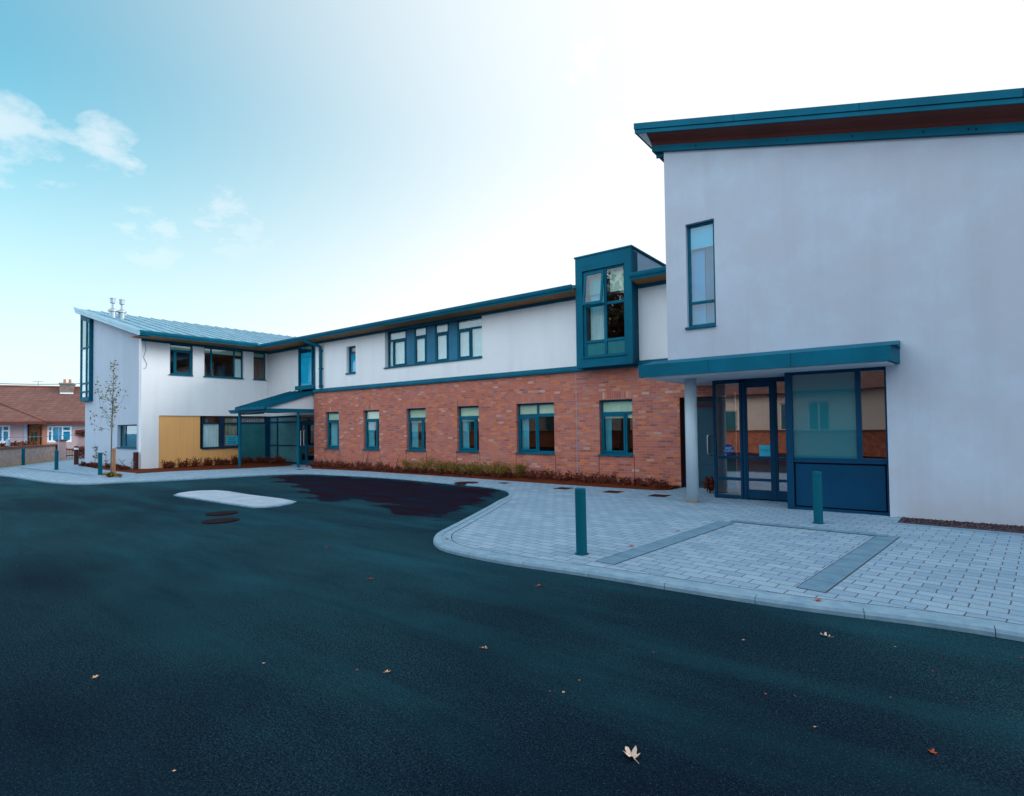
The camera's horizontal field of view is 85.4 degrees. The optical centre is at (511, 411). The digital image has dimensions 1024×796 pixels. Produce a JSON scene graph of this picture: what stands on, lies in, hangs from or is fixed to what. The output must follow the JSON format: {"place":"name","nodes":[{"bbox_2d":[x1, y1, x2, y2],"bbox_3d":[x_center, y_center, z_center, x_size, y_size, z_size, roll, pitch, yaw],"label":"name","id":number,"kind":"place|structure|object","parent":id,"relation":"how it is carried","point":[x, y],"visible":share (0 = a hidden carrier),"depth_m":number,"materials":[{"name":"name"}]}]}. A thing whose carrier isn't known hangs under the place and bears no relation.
{"place":"outdoors","nodes":[
{"label":"outdoors","id":0,"kind":"place"},
{"bbox_2d":[0,476,1023,795],"bbox_3d":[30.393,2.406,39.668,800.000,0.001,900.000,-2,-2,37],"label":"road","id":1,"kind":"structure","parent":0,"point":[166,616],"depth_m":3.90,"materials":[{"name":"black asphalt"}]},
{"bbox_2d":[0,444,56,466],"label":"garden wall","id":2,"kind":"structure","parent":1,"relation":"on","point":[10,455],"depth_m":30.53,"materials":[{"name":"grey concrete"}]},
{"bbox_2d":[0,441,36,446],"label":"hedge","id":3,"kind":"object","parent":2,"relation":"on","point":[22,443],"visible":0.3,"depth_m":30.88,"materials":[{"name":"red plant"}]},
{"bbox_2d":[0,379,84,452],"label":"bungalow","id":4,"kind":"object","parent":1,"relation":"on","point":[28,413],"visible":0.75,"depth_m":45.10,"materials":[{"name":"white paint"}]},
{"bbox_2d":[0,426,9,442],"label":"window","id":5,"kind":"structure","parent":4,"relation":"in","point":[4,430],"depth_m":43.25,"materials":[{"name":"white paint"}]},
{"bbox_2d":[29,424,41,444],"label":"door","id":6,"kind":"structure","parent":4,"relation":"in","point":[33,431],"depth_m":44.43,"materials":[{"name":"brown wood"}]},
{"bbox_2d":[0,383,79,384],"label":"overhead cable","id":7,"kind":"object","parent":4,"relation":"on","point":[38,384],"visible":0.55,"depth_m":44.55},
{"bbox_2d":[47,426,71,442],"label":"window","id":8,"kind":"structure","parent":4,"relation":"in","point":[63,430],"depth_m":44.93,"materials":[{"name":"white paint"}]},
{"bbox_2d":[201,518,239,523],"bbox_3d":[-5.630,2.100,10.731,0.656,0.016,0.656,-2,-2,37],"label":"manhole cover","id":9,"kind":"object","parent":1,"relation":"on","point":[218,520],"visible":1,"depth_m":10.68,"materials":[{"name":"metal"}]},
{"bbox_2d":[205,511,237,515],"bbox_3d":[-6.101,2.131,11.674,0.616,0.016,0.616,-2,-2,37],"label":"manhole cover","id":10,"kind":"object","parent":1,"relation":"on","point":[220,513],"visible":1,"depth_m":11.59,"materials":[{"name":"metal"}]},
{"bbox_2d":[176,490,291,505],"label":"traffic island","id":11,"kind":"structure","parent":1,"relation":"on","point":[235,498],"depth_m":14.03,"materials":[{"name":"concrete"}]},
{"bbox_2d":[174,493,296,507],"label":"island kerb","id":12,"kind":"structure","parent":1,"relation":"on","point":[282,504],"depth_m":12.99,"materials":[{"name":"concrete"}]},
{"bbox_2d":[231,474,511,531],"bbox_3d":[-4.846,2.239,16.247,14.674,0.001,7.419,-2,-2,37],"label":"road patch","id":13,"kind":"object","parent":1,"relation":"on","point":[406,505],"visible":0.76,"depth_m":13.80,"materials":[{"name":"black asphalt"}]},
{"bbox_2d":[0,473,1023,641],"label":"kerb","id":14,"kind":"structure","parent":1,"relation":"on","point":[1004,632],"depth_m":5.75,"materials":[{"name":"concrete"}]},
{"bbox_2d":[624,746,639,761],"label":"fallen leaf","id":15,"kind":"object","parent":1,"relation":"on","point":[633,754],"visible":1,"depth_m":2.95,"materials":[{"name":"beige plant"}]},
{"bbox_2d":[0,453,1023,625],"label":"pavement","id":16,"kind":"structure","parent":0,"point":[976,574],"depth_m":7.95,"materials":[{"name":"concrete"}]},
{"bbox_2d":[21,448,24,464],"bbox_3d":[-25.586,2.376,29.058,0.190,0.922,0.190,-1,-1,8],"label":"bollard","id":17,"kind":"object","parent":16,"relation":"on","point":[23,455],"visible":0.88,"depth_m":29.01,"materials":[{"name":"teal metal"}]},
{"bbox_2d":[0,458,72,467],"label":"curb","id":18,"kind":"structure","parent":16,"relation":"on","point":[31,463],"depth_m":30.44,"materials":[{"name":"grey concrete"}]},
{"bbox_2d":[54,450,58,469],"bbox_3d":[-20.687,2.212,25.204,0.190,0.922,0.190,-2,-2,40],"label":"bollard","id":19,"kind":"object","parent":16,"relation":"on","point":[56,458],"visible":0.94,"depth_m":25.15,"materials":[{"name":"teal metal"}]},
{"bbox_2d":[54,439,67,459],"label":"gate pillar","id":20,"kind":"structure","parent":16,"relation":"on","point":[62,449],"depth_m":34.15,"materials":[{"name":"paint"}]},
{"bbox_2d":[66,447,73,458],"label":"garden gate","id":21,"kind":"structure","parent":20,"relation":"attached to","point":[69,455],"depth_m":34.88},
{"bbox_2d":[74,446,78,464],"bbox_3d":[-22.741,2.288,28.969,0.198,1.020,0.198,-2,-2,37],"label":"dark bollard","id":22,"kind":"object","parent":16,"relation":"on","point":[76,455],"visible":0.92,"depth_m":28.89,"materials":[{"name":"red metal"}]},
{"bbox_2d":[72,429,84,458],"bbox_3d":[-27.512,2.034,35.391,1.730,2.006,1.002,-2,-2,37],"label":"climbing shrub","id":23,"kind":"object","parent":16,"relation":"on","point":[81,448],"visible":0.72,"depth_m":35.24,"materials":[{"name":"red plant"}]},
{"bbox_2d":[74,434,84,458],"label":"gate pillar","id":24,"kind":"structure","parent":16,"relation":"on","point":[80,440],"depth_m":35.60,"materials":[{"name":"paint"}]},
{"bbox_2d":[98,453,101,474],"bbox_3d":[-16.240,2.069,21.884,0.190,0.922,0.190,-1,-1,13],"label":"bollard","id":25,"kind":"object","parent":16,"relation":"on","point":[99,463],"visible":0.86,"depth_m":21.82,"materials":[{"name":"teal metal"}]},
{"bbox_2d":[89,360,127,476],"bbox_3d":[-15.154,0.247,20.752,1.529,4.378,0.504,-1,-2,3],"label":"young tree","id":26,"kind":"object","parent":16,"relation":"on","point":[111,400],"visible":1,"depth_m":20.72,"materials":[{"name":"green plant"}]},
{"bbox_2d":[101,471,122,477],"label":"grass tufts","id":27,"kind":"object","parent":16,"relation":"on","point":[109,474],"visible":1,"depth_m":20.64,"materials":[{"name":"green plant"}]},
{"bbox_2d":[112,448,115,476],"bbox_3d":[-15.045,1.931,20.975,0.106,1.120,0.106,-2,-2,37],"label":"tree stake","id":28,"kind":"object","parent":16,"relation":"on","point":[113,459],"visible":0.79,"depth_m":20.94,"materials":[{"name":"brown wood"}]},
{"bbox_2d":[133,452,138,469],"bbox_3d":[-16.158,2.155,23.836,0.208,0.850,0.207,-2,-2,37],"label":"dark bollard","id":29,"kind":"object","parent":16,"relation":"on","point":[136,460],"visible":0.84,"depth_m":23.76,"materials":[{"name":"red metal"}]},
{"bbox_2d":[85,462,679,489],"bbox_3d":[-8.924,2.333,21.585,29.502,0.084,6.452,-2,-2,37],"label":"planting bed","id":30,"kind":"object","parent":16,"relation":"on","point":[525,479],"visible":0.67,"depth_m":20.58,"materials":[{"name":"red soil"}]},
{"bbox_2d":[92,445,97,464],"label":"weed","id":31,"kind":"object","parent":30,"relation":"on","point":[95,457],"visible":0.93,"depth_m":26.15,"materials":[{"name":"green plant"}]},
{"bbox_2d":[78,461,129,469],"bbox_3d":[-18.883,2.474,25.701,6.169,0.350,0.622,-2,-2,37],"label":"ground cover","id":32,"kind":"object","parent":30,"relation":"on","point":[118,466],"visible":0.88,"depth_m":25.81,"materials":[{"name":"red plant"}]},
{"bbox_2d":[162,455,286,467],"bbox_3d":[-13.103,2.282,25.649,2.272,0.559,5.017,-2,-2,37],"label":"ground cover","id":33,"kind":"object","parent":30,"relation":"on","point":[234,460],"visible":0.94,"depth_m":26.04,"materials":[{"name":"red plant"}]},
{"bbox_2d":[398,457,422,471],"bbox_3d":[-3.747,1.964,20.756,1.063,0.563,0.744,-1,-2,-5],"label":"green shrub","id":34,"kind":"object","parent":30,"relation":"on","point":[408,466],"visible":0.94,"depth_m":20.72,"materials":[{"name":"green plant"}]},
{"bbox_2d":[414,457,436,469],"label":"green shrub","id":35,"kind":"object","parent":30,"relation":"on","point":[421,464],"visible":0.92,"depth_m":20.17,"materials":[{"name":"green plant"}]},
{"bbox_2d":[428,460,450,472],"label":"green shrub","id":36,"kind":"object","parent":30,"relation":"on","point":[442,465],"visible":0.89,"depth_m":19.76,"materials":[{"name":"green plant"}]},
{"bbox_2d":[444,461,464,472],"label":"green shrub","id":37,"kind":"object","parent":30,"relation":"on","point":[455,467],"visible":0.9,"depth_m":19.23,"materials":[{"name":"green plant"}]},
{"bbox_2d":[458,461,477,473],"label":"green shrub","id":38,"kind":"object","parent":30,"relation":"on","point":[464,467],"visible":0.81,"depth_m":18.89,"materials":[{"name":"green plant"}]},
{"bbox_2d":[468,461,487,475],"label":"green shrub","id":39,"kind":"object","parent":30,"relation":"on","point":[478,470],"visible":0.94,"depth_m":18.66,"materials":[{"name":"green plant"}]},
{"bbox_2d":[306,458,670,487],"bbox_3d":[-2.416,2.045,19.687,16.764,0.464,0.793,-2,-2,37],"label":"ground cover","id":40,"kind":"object","parent":30,"relation":"on","point":[547,475],"visible":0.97,"depth_m":17.52,"materials":[{"name":"red plant"}]},
{"bbox_2d":[482,459,504,473],"bbox_3d":[-0.631,1.834,18.436,0.868,0.622,0.860,0,-2,-17],"label":"green shrub","id":41,"kind":"object","parent":30,"relation":"on","point":[487,466],"visible":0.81,"depth_m":18.34,"materials":[{"name":"green plant"}]},
{"bbox_2d":[494,462,513,475],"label":"green shrub","id":42,"kind":"object","parent":30,"relation":"on","point":[505,469],"visible":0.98,"depth_m":17.89,"materials":[{"name":"green plant"}]},
{"bbox_2d":[509,460,529,474],"bbox_3d":[0.231,1.819,17.647,0.765,0.589,0.754,-2,-2,37],"label":"green shrub","id":43,"kind":"object","parent":30,"relation":"on","point":[519,468],"visible":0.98,"depth_m":17.58,"materials":[{"name":"green plant"}]},
{"bbox_2d":[22,468,898,591],"bbox_3d":[-9.159,2.261,17.231,34.635,0.004,4.007,-2,-2,37],"label":"paving band","id":44,"kind":"object","parent":16,"relation":"on","point":[827,577],"visible":0.99,"depth_m":7.32,"materials":[{"name":"grey concrete"}]},
{"bbox_2d":[21,468,899,592],"bbox_3d":[-9.153,2.263,17.231,34.652,0.004,4.024,-2,-2,37],"label":"paving joint","id":45,"kind":"object","parent":16,"relation":"on","point":[771,525],"visible":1,"depth_m":7.32,"materials":[{"name":"grey concrete"}]},
{"bbox_2d":[454,481,477,483],"bbox_3d":[-1.397,2.159,16.922,0.745,0.016,0.745,-2,-2,37],"label":"manhole cover","id":46,"kind":"object","parent":16,"relation":"on","point":[468,482],"visible":1,"depth_m":16.90,"materials":[{"name":"metal"}]},
{"bbox_2d":[74,88,1023,525],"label":"office building","id":47,"kind":"structure","parent":16,"relation":"on","point":[834,294],"depth_m":11.96,"materials":[{"name":"white paint"}]},
{"bbox_2d":[80,315,93,401],"bbox_3d":[-21.563,-2.815,28.131,1.442,4.547,0.180,-2,-2,37],"label":"bay window","id":48,"kind":"structure","parent":47,"relation":"in","point":[86,324],"depth_m":27.95,"materials":[{"name":"teal glass"}]},
{"bbox_2d":[116,425,136,448],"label":"window","id":49,"kind":"structure","parent":47,"relation":"in","point":[130,430],"depth_m":25.08,"materials":[{"name":"glass"}]},
{"bbox_2d":[169,344,192,375],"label":"window","id":50,"kind":"structure","parent":47,"relation":"in","point":[175,348],"depth_m":25.33,"materials":[{"name":"teal paint"}]},
{"bbox_2d":[201,416,237,448],"bbox_3d":[-14.002,0.981,26.612,0.200,1.557,1.750,-2,-2,37],"label":"window","id":51,"kind":"structure","parent":47,"relation":"in","point":[210,431],"depth_m":26.51,"materials":[{"name":"glass"}]},
{"bbox_2d":[203,347,243,378],"bbox_3d":[-13.931,-2.329,26.795,0.238,1.422,1.900,-2,-2,37],"label":"window","id":52,"kind":"structure","parent":47,"relation":"in","point":[237,363],"depth_m":27.16,"materials":[{"name":"teal paint"}]},
{"bbox_2d":[226,436,237,444],"bbox_3d":[-13.595,1.382,26.943,0.022,0.442,0.562,-2,-2,37],"label":"notice board","id":53,"kind":"object","parent":47,"relation":"attached to","point":[231,440],"visible":1,"depth_m":26.93,"materials":[{"name":"blue plastic"}]},
{"bbox_2d":[253,352,266,380],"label":"window","id":54,"kind":"structure","parent":47,"relation":"in","point":[256,355],"depth_m":28.37,"materials":[{"name":"teal paint"}]},
{"bbox_2d":[295,345,315,390],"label":"bay window","id":55,"kind":"structure","parent":47,"relation":"in","point":[306,361],"depth_m":25.79,"materials":[{"name":"blue glass"}]},
{"bbox_2d":[300,420,313,464],"bbox_3d":[-9.591,1.339,26.232,1.650,2.340,0.166,-2,-2,37],"label":"entrance door","id":56,"kind":"structure","parent":47,"relation":"in","point":[303,448],"depth_m":26.42,"materials":[{"name":"teal paint"}]},
{"bbox_2d":[324,412,338,448],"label":"window","id":57,"kind":"structure","parent":47,"relation":"in","point":[332,417],"depth_m":24.64,"materials":[{"name":"glass"}]},
{"bbox_2d":[345,346,355,374],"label":"window","id":58,"kind":"structure","parent":47,"relation":"in","point":[352,358],"depth_m":23.93,"materials":[{"name":"blue glass"}]},
{"bbox_2d":[362,410,378,449],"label":"window","id":59,"kind":"structure","parent":47,"relation":"in","point":[371,416],"depth_m":23.03,"materials":[{"name":"teal paint"}]},
{"bbox_2d":[388,329,406,366],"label":"window","id":60,"kind":"structure","parent":47,"relation":"in","point":[397,341],"depth_m":22.20,"materials":[{"name":"glass"}]},
{"bbox_2d":[405,408,425,450],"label":"window","id":61,"kind":"structure","parent":47,"relation":"in","point":[416,415],"depth_m":21.39,"materials":[{"name":"teal paint"}]},
{"bbox_2d":[414,325,426,363],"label":"window","id":62,"kind":"structure","parent":47,"relation":"in","point":[420,333],"depth_m":21.41,"materials":[{"name":"glass"}]},
{"bbox_2d":[435,322,448,361],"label":"window","id":63,"kind":"structure","parent":47,"relation":"in","point":[441,329],"depth_m":20.69,"materials":[{"name":"glass"}]},
{"bbox_2d":[456,406,478,452],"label":"window","id":64,"kind":"structure","parent":47,"relation":"in","point":[466,413],"depth_m":19.78,"materials":[{"name":"teal paint"}]},
{"bbox_2d":[457,316,481,358],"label":"window","id":65,"kind":"structure","parent":47,"relation":"in","point":[469,330],"depth_m":19.80,"materials":[{"name":"glass"}]},
{"bbox_2d":[515,403,554,454],"bbox_3d":[0.775,0.537,17.894,1.520,1.632,0.281,-2,-2,37],"label":"window","id":66,"kind":"structure","parent":47,"relation":"in","point":[534,410],"depth_m":18.06,"materials":[{"name":"teal paint"}]},
{"bbox_2d":[582,264,625,356],"bbox_3d":[2.682,-2.881,16.005,1.354,2.536,0.452,-2,-2,37],"label":"window","id":67,"kind":"structure","parent":47,"relation":"in","point":[600,344],"depth_m":16.09,"materials":[{"name":"teal glass"}]},
{"bbox_2d":[598,399,632,456],"bbox_3d":[3.047,0.463,16.158,1.100,1.632,0.281,-2,-2,37],"label":"window","id":68,"kind":"structure","parent":47,"relation":"in","point":[610,409],"depth_m":16.26,"materials":[{"name":"teal paint"}]},
{"bbox_2d":[685,220,715,329],"bbox_3d":[4.125,-2.973,12.115,0.660,2.322,0.280,-2,-2,37],"label":"window","id":69,"kind":"structure","parent":47,"relation":"in","point":[700,237],"depth_m":12.21,"materials":[{"name":"glass"}]},
{"bbox_2d":[684,396,736,489],"bbox_3d":[5.267,0.820,14.707,1.422,2.435,0.137,-2,-2,37],"label":"window","id":70,"kind":"structure","parent":47,"relation":"in","point":[726,407],"depth_m":14.62,"materials":[{"name":"blue"}]},
{"bbox_2d":[723,444,733,453],"bbox_3d":[4.947,0.856,12.675,0.230,0.230,0.010,-2,-2,37],"label":"round sticker","id":71,"kind":"object","parent":47,"relation":"attached to","point":[728,448],"visible":1,"depth_m":12.67,"materials":[{"name":"blue plastic"}]},
{"bbox_2d":[759,445,769,455],"bbox_3d":[5.568,0.851,12.200,0.245,0.245,0.010,-2,-2,37],"label":"notice","id":72,"kind":"object","parent":47,"relation":"attached to","point":[764,450],"visible":1,"depth_m":12.21,"materials":[{"name":"blue paper"}]},
{"bbox_2d":[744,381,786,500],"bbox_3d":[5.666,0.628,12.150,1.022,2.595,0.080,-2,-2,37],"label":"entrance door","id":73,"kind":"structure","parent":47,"relation":"in","point":[775,494],"depth_m":12.10,"materials":[{"name":"blue paint"}]},
{"bbox_2d":[553,487,571,489],"bbox_3d":[1.401,2.076,15.092,0.420,0.016,0.420,-2,-2,37],"label":"drain cover","id":74,"kind":"object","parent":16,"relation":"on","point":[565,488],"visible":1,"depth_m":15.02,"materials":[{"name":"metal"}]},
{"bbox_2d":[575,487,588,555],"bbox_3d":[0.915,1.470,7.360,0.190,0.922,0.190,-1,-1,9],"label":"bollard","id":75,"kind":"object","parent":16,"relation":"on","point":[580,520],"visible":0.91,"depth_m":7.30,"materials":[{"name":"teal metal"}]},
{"bbox_2d":[604,490,623,492],"bbox_3d":[2.574,2.036,14.139,0.420,0.016,0.420,-2,-2,37],"label":"drain cover","id":76,"kind":"object","parent":16,"relation":"on","point":[609,491],"visible":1,"depth_m":14.13,"materials":[{"name":"metal"}]},
{"bbox_2d":[649,494,670,496],"bbox_3d":[3.517,2.001,13.264,0.420,0.016,0.420,-2,-2,37],"label":"drain cover","id":77,"kind":"object","parent":16,"relation":"on","point":[657,495],"visible":1,"depth_m":13.23,"materials":[{"name":"metal"}]},
{"bbox_2d":[699,475,718,492],"bbox_3d":[4.880,1.773,13.684,0.417,0.454,0.397,-1,-1,-1],"label":"dark shrub","id":78,"kind":"object","parent":16,"relation":"on","point":[708,484],"visible":0.88,"depth_m":13.61,"materials":[{"name":"brown plant"}]},
{"bbox_2d":[443,499,1023,628],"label":"kerb channel","id":79,"kind":"object","parent":16,"relation":"on","point":[448,534],"visible":1,"depth_m":5.76,"materials":[{"name":"concrete"}]},
{"bbox_2d":[451,499,1021,624],"bbox_3d":[2.153,1.847,6.769,3.386,0.001,12.602,0,-2,-34],"label":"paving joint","id":80,"kind":"object","parent":16,"relation":"on","point":[717,584],"visible":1,"depth_m":5.79,"materials":[{"name":"grey concrete"}]},
{"bbox_2d":[812,471,824,523],"bbox_3d":[5.170,1.469,9.384,0.190,0.922,0.190,-2,-1,23],"label":"bollard","id":81,"kind":"object","parent":16,"relation":"on","point":[817,497],"visible":0.94,"depth_m":9.33,"materials":[{"name":"teal metal"}]},
{"bbox_2d":[892,516,1023,535],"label":"gravel edging","id":82,"kind":"object","parent":16,"relation":"on","point":[897,519],"visible":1,"depth_m":8.72,"materials":[{"name":"gravel"}]},
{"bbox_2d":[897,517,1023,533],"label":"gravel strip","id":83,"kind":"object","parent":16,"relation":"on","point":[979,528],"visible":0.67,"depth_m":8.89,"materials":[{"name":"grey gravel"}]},
{"bbox_2d":[902,517,1023,530],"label":"gravel","id":84,"kind":"structure","parent":83,"relation":"on","point":[991,525],"depth_m":9.03,"materials":[{"name":"grey gravel"}]},
{"bbox_2d":[0,0,1023,399],"label":"sky","id":85,"kind":"structure","parent":0,"point":[297,168],"materials":[{"name":"blue"}]}
]}

